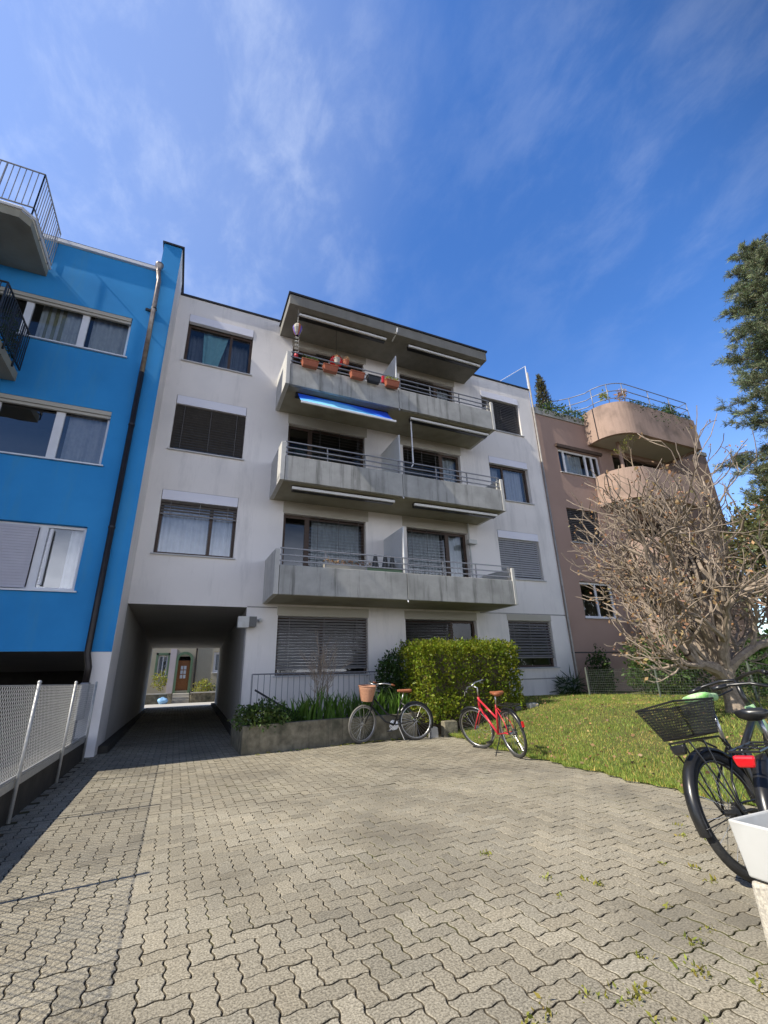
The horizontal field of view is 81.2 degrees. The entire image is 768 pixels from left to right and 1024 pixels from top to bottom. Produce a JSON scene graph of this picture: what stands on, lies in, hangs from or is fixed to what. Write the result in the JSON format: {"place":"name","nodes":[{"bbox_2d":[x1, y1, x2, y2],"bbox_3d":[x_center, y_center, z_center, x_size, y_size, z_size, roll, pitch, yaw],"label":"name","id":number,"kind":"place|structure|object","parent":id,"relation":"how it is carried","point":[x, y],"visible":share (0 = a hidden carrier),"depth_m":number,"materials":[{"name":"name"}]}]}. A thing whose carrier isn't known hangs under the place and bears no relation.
{"place":"outdoors","nodes":[
{"label":"outdoors","id":0,"kind":"place"},
{"bbox_2d":[0,716,76,766],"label":"garage floor","id":1,"kind":"structure","parent":0,"point":[29,748],"depth_m":11.57,"materials":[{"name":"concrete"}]},
{"bbox_2d":[144,702,213,708],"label":"street","id":2,"kind":"structure","parent":0,"point":[176,705],"depth_m":22.78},
{"bbox_2d":[157,697,167,703],"bbox_3d":[-11.992,10.200,24.243,0.467,0.377,0.433,-6,-21,11],"label":"rubbish bag","id":3,"kind":"object","parent":2,"relation":"on","point":[162,700],"visible":0.97,"depth_m":24.14,"materials":[{"name":"blue plastic"}]},
{"bbox_2d":[248,671,394,720],"bbox_3d":[-1.279,4.359,10.216,3.465,1.334,0.160,7,-22,-22],"label":"metal railing","id":4,"kind":"object","parent":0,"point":[276,674],"visible":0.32,"depth_m":10.12,"materials":[{"name":"grey metal"}]},
{"bbox_2d":[0,705,767,1023],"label":"driveway","id":5,"kind":"structure","parent":0,"point":[181,807],"depth_m":2.63,"materials":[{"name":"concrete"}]},
{"bbox_2d":[0,680,97,823],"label":"wire fence","id":6,"kind":"object","parent":5,"relation":"on","point":[66,702],"visible":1,"depth_m":4.97,"materials":[{"name":"metal"}]},
{"bbox_2d":[230,713,416,755],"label":"planter wall","id":7,"kind":"structure","parent":5,"relation":"on","point":[293,735],"depth_m":8.38,"materials":[{"name":"concrete"}]},
{"bbox_2d":[348,681,433,742],"bbox_3d":[0.127,3.983,9.017,1.755,1.141,0.704,2,-25,-10],"label":"bicycle","id":8,"kind":"object","parent":5,"relation":"on","point":[367,693],"visible":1,"depth_m":8.91,"materials":[{"name":"metal"}]},
{"bbox_2d":[429,726,438,737],"bbox_3d":[1.017,4.542,9.219,0.169,0.218,0.139,7,-22,-22],"label":"kerb stone","id":9,"kind":"object","parent":5,"relation":"on","point":[433,732],"visible":0.68,"depth_m":9.17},
{"bbox_2d":[441,720,457,736],"bbox_3d":[1.367,4.527,9.352,0.339,0.318,0.159,7,-22,-22],"label":"kerb stone","id":10,"kind":"object","parent":5,"relation":"on","point":[449,727],"visible":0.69,"depth_m":9.30,"materials":[{"name":"concrete"}]},
{"bbox_2d":[459,679,526,757],"bbox_3d":[1.741,3.330,7.267,0.558,1.088,1.752,-6,-18,-20],"label":"bicycle","id":11,"kind":"object","parent":5,"relation":"on","point":[499,731],"visible":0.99,"depth_m":7.10,"materials":[{"name":"metal"}]},
{"bbox_2d":[255,735,762,1023],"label":"weeds","id":12,"kind":"object","parent":5,"relation":"on","point":[635,989],"visible":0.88,"depth_m":1.83,"materials":[{"name":"green plant"}]},
{"bbox_2d":[635,669,767,882],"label":"bicycle","id":13,"kind":"object","parent":5,"relation":"on","point":[696,760],"visible":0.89,"depth_m":2.94,"materials":[{"name":"black paint"}]},
{"bbox_2d":[710,682,767,811],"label":"bicycle","id":14,"kind":"object","parent":5,"relation":"on","point":[757,764],"visible":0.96,"depth_m":2.49,"materials":[{"name":"metal"}]},
{"bbox_2d":[752,879,767,945],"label":"concrete pillar","id":15,"kind":"structure","parent":5,"relation":"on","point":[760,888],"depth_m":1.82,"materials":[{"name":"concrete"}]},
{"bbox_2d":[728,810,767,881],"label":"planter tub","id":16,"kind":"object","parent":15,"relation":"on","point":[750,832],"visible":1,"depth_m":1.87,"materials":[{"name":"white plastic"}]},
{"bbox_2d":[0,0,767,633],"label":"sky","id":17,"kind":"structure","parent":0,"point":[564,191],"materials":[{"name":"blue"}]},
{"bbox_2d":[388,704,526,736],"bbox_3d":[2.154,5.116,11.212,4.300,0.460,2.047,7,-22,-22],"label":"bed","id":18,"kind":"object","parent":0,"point":[423,729],"visible":0.14,"depth_m":9.95,"materials":[{"name":"soil"}]},
{"bbox_2d":[393,634,527,723],"bbox_3d":[1.754,3.982,10.838,3.435,1.922,1.873,7,-22,-22],"label":"hedge","id":19,"kind":"object","parent":18,"relation":"on","point":[439,678],"visible":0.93,"depth_m":10.50,"materials":[{"name":"green plant"}]},
{"bbox_2d":[448,687,767,806],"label":"lawn","id":20,"kind":"structure","parent":0,"point":[629,716],"depth_m":7.26,"materials":[{"name":"plant"}]},
{"bbox_2d":[526,702,538,707],"bbox_3d":[3.589,4.855,10.726,0.300,0.537,0.150,7,-22,-22],"label":"kerb stone","id":21,"kind":"object","parent":20,"relation":"on","point":[532,704],"visible":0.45,"depth_m":10.74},
{"bbox_2d":[549,666,588,694],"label":"shrub","id":22,"kind":"object","parent":20,"relation":"on","point":[576,690],"visible":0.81,"depth_m":13.59,"materials":[{"name":"green plant"}]},
{"bbox_2d":[584,643,618,694],"bbox_3d":[6.774,5.003,13.931,0.917,1.805,0.861,-9,-21,19],"label":"shrub","id":23,"kind":"object","parent":20,"relation":"on","point":[600,659],"visible":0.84,"depth_m":13.87,"materials":[{"name":"green plant"}]},
{"bbox_2d":[457,693,767,799],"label":"fallen leaves","id":24,"kind":"object","parent":20,"relation":"on","point":[640,754],"visible":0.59,"depth_m":7.16,"materials":[{"name":"brown plant"}]},
{"bbox_2d":[561,405,767,713],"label":"bare tree","id":25,"kind":"object","parent":20,"relation":"on","point":[698,644],"visible":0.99,"depth_m":7.56,"materials":[{"name":"grey plant"}]},
{"bbox_2d":[620,628,715,695],"bbox_3d":[7.845,4.202,12.530,3.263,2.264,2.014,7,-22,-22],"label":"shrub","id":26,"kind":"object","parent":20,"relation":"on","point":[634,667],"visible":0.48,"depth_m":12.13,"materials":[{"name":"green plant"}]},
{"bbox_2d":[584,661,767,700],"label":"wire fence","id":27,"kind":"object","parent":20,"relation":"on","point":[754,689],"visible":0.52,"depth_m":10.97,"materials":[{"name":"grey metal"}]},
{"bbox_2d":[711,233,767,558],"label":"pine tree","id":28,"kind":"object","parent":20,"relation":"on","point":[753,280],"visible":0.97,"depth_m":19.84,"materials":[{"name":"green plant"}]},
{"bbox_2d":[715,494,767,633],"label":"leafy tree","id":29,"kind":"object","parent":20,"relation":"on","point":[755,549],"visible":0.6,"depth_m":14.55,"materials":[{"name":"green plant"}]},
{"bbox_2d":[724,484,767,598],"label":"leafy tree","id":30,"kind":"object","parent":20,"relation":"on","point":[743,509],"visible":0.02,"depth_m":21.04,"materials":[{"name":"green plant"}]},
{"bbox_2d":[729,621,767,696],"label":"shrub","id":31,"kind":"object","parent":20,"relation":"on","point":[761,652],"visible":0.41,"depth_m":10.32,"materials":[{"name":"green plant"}]},
{"label":"ground","id":32,"kind":"structure","parent":0,"visible":0},
{"bbox_2d":[0,738,84,827],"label":"wall","id":33,"kind":"structure","parent":32,"relation":"on","point":[33,787],"depth_m":5.10,"materials":[{"name":"concrete"}]},
{"bbox_2d":[0,159,184,757],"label":"apartment building","id":34,"kind":"structure","parent":32,"relation":"on","point":[83,375],"depth_m":9.73,"materials":[{"name":"blue paint"}]},
{"bbox_2d":[0,306,20,359],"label":"balcony shrub","id":35,"kind":"object","parent":34,"relation":"on","point":[6,349],"visible":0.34,"depth_m":9.28,"materials":[{"name":"green plant"}]},
{"bbox_2d":[0,521,86,591],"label":"window","id":36,"kind":"structure","parent":34,"relation":"in","point":[17,539],"depth_m":8.57,"materials":[{"name":"white plastic"}]},
{"bbox_2d":[0,402,109,466],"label":"window","id":37,"kind":"structure","parent":34,"relation":"in","point":[85,439],"depth_m":9.75,"materials":[{"name":"white plastic"}]},
{"bbox_2d":[18,302,131,357],"bbox_3d":[-8.180,-4.373,9.970,4.520,1.181,0.370,7,-22,-22],"label":"window","id":38,"kind":"structure","parent":34,"relation":"in","point":[55,325],"depth_m":10.49,"materials":[{"name":"glass"}]},
{"bbox_2d":[145,693,167,704],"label":"garden wall","id":39,"kind":"structure","parent":32,"relation":"on","point":[151,699],"depth_m":24.45,"materials":[{"name":"concrete"}]},
{"bbox_2d":[150,670,167,690],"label":"shrub","id":40,"kind":"object","parent":39,"relation":"on","point":[159,682],"visible":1,"depth_m":25.38,"materials":[{"name":"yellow plant"}]},
{"bbox_2d":[146,648,219,703],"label":"house","id":41,"kind":"structure","parent":32,"relation":"on","point":[184,669],"depth_m":27.77,"materials":[{"name":"beige paint"}]},
{"bbox_2d":[156,656,167,676],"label":"window","id":42,"kind":"structure","parent":41,"relation":"in","point":[162,661],"depth_m":27.65,"materials":[{"name":"white glass"}]},
{"bbox_2d":[175,660,190,690],"bbox_3d":[-12.495,10.152,27.820,0.700,1.750,0.065,7,-22,-22],"label":"door","id":43,"kind":"structure","parent":41,"relation":"in","point":[182,678],"depth_m":27.79,"materials":[{"name":"brown wood"}]},
{"bbox_2d":[212,652,218,672],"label":"window","id":44,"kind":"structure","parent":41,"relation":"in","point":[216,654],"depth_m":28.88,"materials":[{"name":"white glass"}]},
{"bbox_2d":[189,691,215,702],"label":"garden wall","id":45,"kind":"structure","parent":32,"relation":"on","point":[195,697],"depth_m":25.41,"materials":[{"name":"concrete"}]},
{"bbox_2d":[190,678,214,691],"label":"shrub","id":46,"kind":"object","parent":45,"relation":"on","point":[209,686],"visible":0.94,"depth_m":26.10,"materials":[{"name":"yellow plant"}]},
{"bbox_2d":[97,291,580,753],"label":"apartment building","id":47,"kind":"structure","parent":32,"relation":"on","point":[279,473],"depth_m":12.75,"materials":[{"name":"paint"}]},
{"bbox_2d":[150,489,237,559],"bbox_3d":[-4.670,0.361,11.231,1.903,1.650,0.410,7,-22,-22],"label":"window","id":48,"kind":"structure","parent":47,"relation":"in","point":[184,528],"depth_m":11.28,"materials":[{"name":"clear glass"}]},
{"bbox_2d":[167,395,246,460],"bbox_3d":[-4.713,-2.243,12.117,1.903,1.650,0.255,7,-22,-22],"label":"window","id":49,"kind":"structure","parent":47,"relation":"in","point":[196,410],"depth_m":12.11,"materials":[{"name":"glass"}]},
{"bbox_2d":[181,314,253,375],"bbox_3d":[-4.863,-4.759,13.233,1.903,1.650,0.639,7,-22,-22],"label":"window","id":50,"kind":"structure","parent":47,"relation":"in","point":[210,350],"depth_m":13.28,"materials":[{"name":"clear glass"}]},
{"bbox_2d":[293,309,301,356],"bbox_3d":[-2.459,-5.102,12.712,0.270,1.770,0.270,7,-22,-22],"label":"wind spinner","id":51,"kind":"object","parent":47,"relation":"hanging from","point":[297,328],"visible":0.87,"depth_m":12.64,"materials":[{"name":"plastic"}]},
{"bbox_2d":[301,354,318,369],"bbox_3d":[-2.010,-4.107,12.217,0.530,0.377,0.224,7,-22,-22],"label":"flower box","id":52,"kind":"object","parent":47,"relation":"attached to","point":[306,362],"visible":1,"depth_m":12.13,"materials":[{"name":"ceramic"}]},
{"bbox_2d":[272,616,370,677],"bbox_3d":[-1.546,3.422,11.424,2.510,1.451,0.255,7,-22,-22],"label":"window","id":53,"kind":"structure","parent":47,"relation":"in","point":[280,618],"depth_m":11.43,"materials":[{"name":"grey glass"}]},
{"bbox_2d":[282,515,364,566],"bbox_3d":[-1.665,1.309,12.320,2.362,2.322,0.312,7,-22,-22],"label":"window","id":54,"kind":"structure","parent":47,"relation":"in","point":[326,535],"depth_m":12.69,"materials":[{"name":"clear glass"}]},
{"bbox_2d":[288,426,362,466],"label":"window","id":55,"kind":"structure","parent":47,"relation":"in","point":[309,439],"depth_m":13.50,"materials":[{"name":"black glass"}]},
{"bbox_2d":[293,349,362,376],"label":"window","id":56,"kind":"structure","parent":47,"relation":"in","point":[320,356],"depth_m":14.50,"materials":[{"name":"black glass"}]},
{"bbox_2d":[322,363,338,374],"bbox_3d":[-1.485,-3.956,12.411,0.436,0.200,0.196,7,-22,-22],"label":"flower box","id":57,"kind":"object","parent":47,"relation":"attached to","point":[329,368],"visible":1,"depth_m":12.35,"materials":[{"name":"ceramic"}]},
{"bbox_2d":[330,331,342,366],"bbox_3d":[-1.449,-4.974,13.599,0.400,1.330,0.400,7,-22,-22],"label":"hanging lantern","id":58,"kind":"object","parent":47,"relation":"hanging from","point":[332,359],"visible":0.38,"depth_m":13.34,"materials":[{"name":"red paint"}]},
{"bbox_2d":[334,355,340,364],"bbox_3d":[-1.349,-4.392,12.850,0.214,0.295,0.231,7,-22,-22],"label":"flower pot","id":59,"kind":"object","parent":47,"relation":"on","point":[337,359],"visible":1,"depth_m":12.80,"materials":[{"name":"white ceramic"}]},
{"bbox_2d":[342,356,348,366],"bbox_3d":[-1.098,-4.365,12.938,0.235,0.291,0.254,7,-22,-22],"label":"flower pot","id":60,"kind":"object","parent":47,"relation":"on","point":[345,361],"visible":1,"depth_m":12.90,"materials":[{"name":"ceramic"}]},
{"bbox_2d":[322,559,371,569],"bbox_3d":[-0.853,1.607,11.361,1.502,0.886,0.364,7,-22,-22],"label":"trough","id":61,"kind":"object","parent":47,"relation":"on","point":[345,567],"visible":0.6,"depth_m":11.30,"materials":[{"name":"grey"}]},
{"bbox_2d":[349,369,364,380],"bbox_3d":[-0.761,-3.865,12.713,0.436,0.200,0.196,7,-22,-22],"label":"flower box","id":62,"kind":"object","parent":47,"relation":"attached to","point":[356,375],"visible":1,"depth_m":12.65,"materials":[{"name":"ceramic"}]},
{"bbox_2d":[366,374,380,384],"bbox_3d":[-0.302,-3.808,12.905,0.416,0.200,0.196,7,-22,-22],"label":"flower box","id":63,"kind":"object","parent":47,"relation":"attached to","point":[373,379],"visible":1,"depth_m":12.84,"materials":[{"name":"grey plastic"}]},
{"bbox_2d":[358,555,396,567],"bbox_3d":[-0.150,1.674,11.755,0.920,0.985,0.558,7,-22,-22],"label":"drying rack","id":64,"kind":"object","parent":47,"relation":"on","point":[375,564],"visible":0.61,"depth_m":11.69,"materials":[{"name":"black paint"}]},
{"bbox_2d":[367,567,401,572],"bbox_3d":[0.026,1.482,11.286,1.020,0.120,0.030,7,-22,-22],"label":"green net","id":65,"kind":"object","parent":47,"relation":"on","point":[384,570],"visible":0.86,"depth_m":11.27,"materials":[{"name":"fabric"}]},
{"bbox_2d":[384,376,399,389],"bbox_3d":[0.204,-3.827,13.166,0.492,0.391,0.251,7,-22,-22],"label":"flower box","id":66,"kind":"object","parent":47,"relation":"attached to","point":[393,383],"visible":1,"depth_m":13.07,"materials":[{"name":"ceramic"}]},
{"bbox_2d":[399,375,451,401],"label":"window","id":67,"kind":"structure","parent":47,"relation":"in","point":[402,377],"depth_m":15.94,"materials":[{"name":"black glass"}]},
{"bbox_2d":[403,447,459,482],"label":"window","id":68,"kind":"structure","parent":47,"relation":"in","point":[446,463],"depth_m":15.09,"materials":[{"name":"black glass"}]},
{"bbox_2d":[406,528,468,576],"bbox_3d":[1.626,1.723,13.694,2.162,2.322,0.316,7,-22,-22],"label":"window","id":69,"kind":"structure","parent":47,"relation":"in","point":[421,544],"depth_m":13.95,"materials":[{"name":"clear glass"}]},
{"bbox_2d":[405,620,474,669],"bbox_3d":[1.662,4.132,12.699,2.362,2.072,0.161,7,-22,-22],"label":"window","id":70,"kind":"structure","parent":47,"relation":"in","point":[450,627],"depth_m":12.89,"materials":[{"name":"grey metal"}]},
{"bbox_2d":[480,390,524,436],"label":"window","id":71,"kind":"structure","parent":47,"relation":"in","point":[497,400],"depth_m":17.01,"materials":[{"name":"grey metal"}]},
{"bbox_2d":[488,456,534,504],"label":"window","id":72,"kind":"structure","parent":47,"relation":"in","point":[511,480],"depth_m":16.19,"materials":[{"name":"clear glass"}]},
{"bbox_2d":[497,530,546,581],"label":"window","id":73,"kind":"structure","parent":47,"relation":"in","point":[516,538],"depth_m":15.02,"materials":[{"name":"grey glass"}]},
{"bbox_2d":[508,621,559,668],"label":"window","id":74,"kind":"structure","parent":47,"relation":"in","point":[530,623],"depth_m":14.07,"materials":[{"name":"grey glass"}]},
{"bbox_2d":[501,366,764,693],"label":"apartment building","id":75,"kind":"structure","parent":32,"relation":"on","point":[572,452],"depth_m":17.37,"materials":[{"name":"paint"}]},
{"bbox_2d":[534,374,553,408],"bbox_3d":[6.634,-4.831,18.872,1.030,2.338,1.032,-9,-22,20],"label":"conifer tree","id":76,"kind":"object","parent":75,"relation":"on","point":[540,385],"visible":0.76,"depth_m":18.78,"materials":[{"name":"green plant"}]},
{"bbox_2d":[537,397,588,423],"bbox_3d":[7.255,-4.114,18.245,2.637,0.799,0.790,7,-22,-22],"label":"trailing plant","id":77,"kind":"object","parent":75,"relation":"on","point":[568,411],"visible":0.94,"depth_m":18.16,"materials":[{"name":"green plant"}]},
{"bbox_2d":[555,443,601,478],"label":"window","id":78,"kind":"structure","parent":75,"relation":"in","point":[571,464],"depth_m":17.93,"materials":[{"name":"glass"}]},
{"bbox_2d":[566,509,606,545],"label":"window","id":79,"kind":"structure","parent":75,"relation":"in","point":[568,510],"depth_m":16.70,"materials":[{"name":"black glass"}]},
{"bbox_2d":[579,582,621,619],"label":"window","id":80,"kind":"structure","parent":75,"relation":"in","point":[599,616],"depth_m":15.87,"materials":[{"name":"white plastic"}]},
{"bbox_2d":[597,389,609,400],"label":"balcony shrub","id":81,"kind":"object","parent":75,"relation":"on","point":[603,395],"visible":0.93,"depth_m":18.34,"materials":[{"name":"green plant"}]},
{"bbox_2d":[613,388,626,400],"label":"balcony shrub","id":82,"kind":"object","parent":75,"relation":"on","point":[620,393],"visible":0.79,"depth_m":18.58,"materials":[{"name":"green plant"}]},
{"bbox_2d":[611,430,635,465],"bbox_3d":[9.393,-2.316,17.254,0.967,1.763,1.057,7,-22,-22],"label":"potted tree","id":83,"kind":"object","parent":75,"relation":"on","point":[630,437],"visible":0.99,"depth_m":17.45,"materials":[{"name":"green plant"}]},
{"bbox_2d":[612,456,657,468],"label":"window","id":84,"kind":"structure","parent":75,"relation":"in","point":[614,457],"depth_m":19.43,"materials":[{"name":"black glass"}]},
{"bbox_2d":[626,518,670,535],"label":"window","id":85,"kind":"structure","parent":75,"relation":"in","point":[640,522],"depth_m":18.48,"materials":[{"name":"black glass"}]},
{"bbox_2d":[627,398,689,429],"bbox_3d":[11.515,-3.754,18.479,3.724,1.267,0.570,7,-22,-22],"label":"trailing plant","id":86,"kind":"object","parent":75,"relation":"hanging from","point":[666,411],"visible":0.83,"depth_m":18.46,"materials":[{"name":"green plant"}]},
{"bbox_2d":[661,402,676,413],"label":"balcony shrub","id":87,"kind":"object","parent":75,"relation":"on","point":[668,407],"visible":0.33,"depth_m":19.31,"materials":[{"name":"green plant"}]},
{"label":"planting soil","id":88,"kind":"structure","parent":0,"visible":0},
{"bbox_2d":[227,696,290,732],"bbox_3d":[-2.256,3.675,8.116,1.100,0.622,0.766,7,-22,-22],"label":"shrub","id":89,"kind":"object","parent":88,"relation":"on","point":[275,714],"visible":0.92,"depth_m":8.02,"materials":[{"name":"green plant"}]},
{"bbox_2d":[279,695,301,721],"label":"iris plant","id":90,"kind":"object","parent":88,"relation":"on","point":[293,709],"visible":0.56,"depth_m":8.66,"materials":[{"name":"green plant"}]},
{"bbox_2d":[281,708,305,721],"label":"shrub","id":91,"kind":"object","parent":88,"relation":"on","point":[289,710],"visible":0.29,"depth_m":8.54,"materials":[{"name":"green plant"}]},
{"bbox_2d":[295,691,315,719],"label":"iris plant","id":92,"kind":"object","parent":88,"relation":"on","point":[303,703],"visible":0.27,"depth_m":9.14,"materials":[{"name":"green plant"}]},
{"bbox_2d":[297,696,315,720],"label":"iris plant","id":93,"kind":"object","parent":88,"relation":"on","point":[304,709],"visible":0.81,"depth_m":8.72,"materials":[{"name":"green plant"}]},
{"bbox_2d":[306,686,327,719],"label":"iris plant","id":94,"kind":"object","parent":88,"relation":"on","point":[317,711],"visible":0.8,"depth_m":8.92,"materials":[{"name":"green plant"}]},
{"bbox_2d":[299,632,350,717],"bbox_3d":[-1.321,3.418,9.505,0.767,1.803,1.312,15,-26,-38],"label":"bare shrub","id":95,"kind":"object","parent":88,"relation":"on","point":[319,669],"visible":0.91,"depth_m":9.47,"materials":[{"name":"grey plant"}]},
{"bbox_2d":[322,691,338,718],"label":"iris plant","id":96,"kind":"object","parent":88,"relation":"on","point":[327,714],"visible":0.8,"depth_m":9.05,"materials":[{"name":"green plant"}]},
{"bbox_2d":[324,690,352,717],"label":"iris plant","id":97,"kind":"object","parent":88,"relation":"on","point":[341,708],"visible":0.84,"depth_m":9.04,"materials":[{"name":"green plant"}]},
{"bbox_2d":[327,693,358,717],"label":"iris plant","id":98,"kind":"object","parent":88,"relation":"on","point":[350,708],"visible":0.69,"depth_m":9.12,"materials":[{"name":"green plant"}]},
{"bbox_2d":[348,690,370,716],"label":"iris plant","id":99,"kind":"object","parent":88,"relation":"on","point":[365,709],"visible":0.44,"depth_m":9.15,"materials":[{"name":"green plant"}]},
{"bbox_2d":[354,691,380,716],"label":"iris plant","id":100,"kind":"object","parent":88,"relation":"on","point":[375,705],"visible":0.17,"depth_m":9.48,"materials":[{"name":"green plant"}]},
{"bbox_2d":[373,688,388,714],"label":"iris plant","id":101,"kind":"object","parent":88,"relation":"on","point":[381,700],"visible":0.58,"depth_m":9.56,"materials":[{"name":"green plant"}]},
{"bbox_2d":[377,692,392,714],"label":"iris plant","id":102,"kind":"object","parent":88,"relation":"on","point":[386,706],"visible":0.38,"depth_m":9.91,"materials":[{"name":"green plant"}]},
{"bbox_2d":[374,648,407,701],"bbox_3d":[0.131,3.933,10.749,0.826,1.374,0.760,7,-22,-22],"label":"shrub","id":103,"kind":"object","parent":88,"relation":"on","point":[392,668],"visible":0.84,"depth_m":10.66,"materials":[{"name":"green plant"}]},
{"bbox_2d":[385,687,405,713],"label":"iris plant","id":104,"kind":"object","parent":88,"relation":"on","point":[393,708],"visible":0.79,"depth_m":9.47,"materials":[{"name":"green plant"}]},
{"bbox_2d":[396,692,410,712],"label":"iris plant","id":105,"kind":"object","parent":88,"relation":"on","point":[406,710],"visible":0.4,"depth_m":9.58,"materials":[{"name":"green plant"}]}
]}

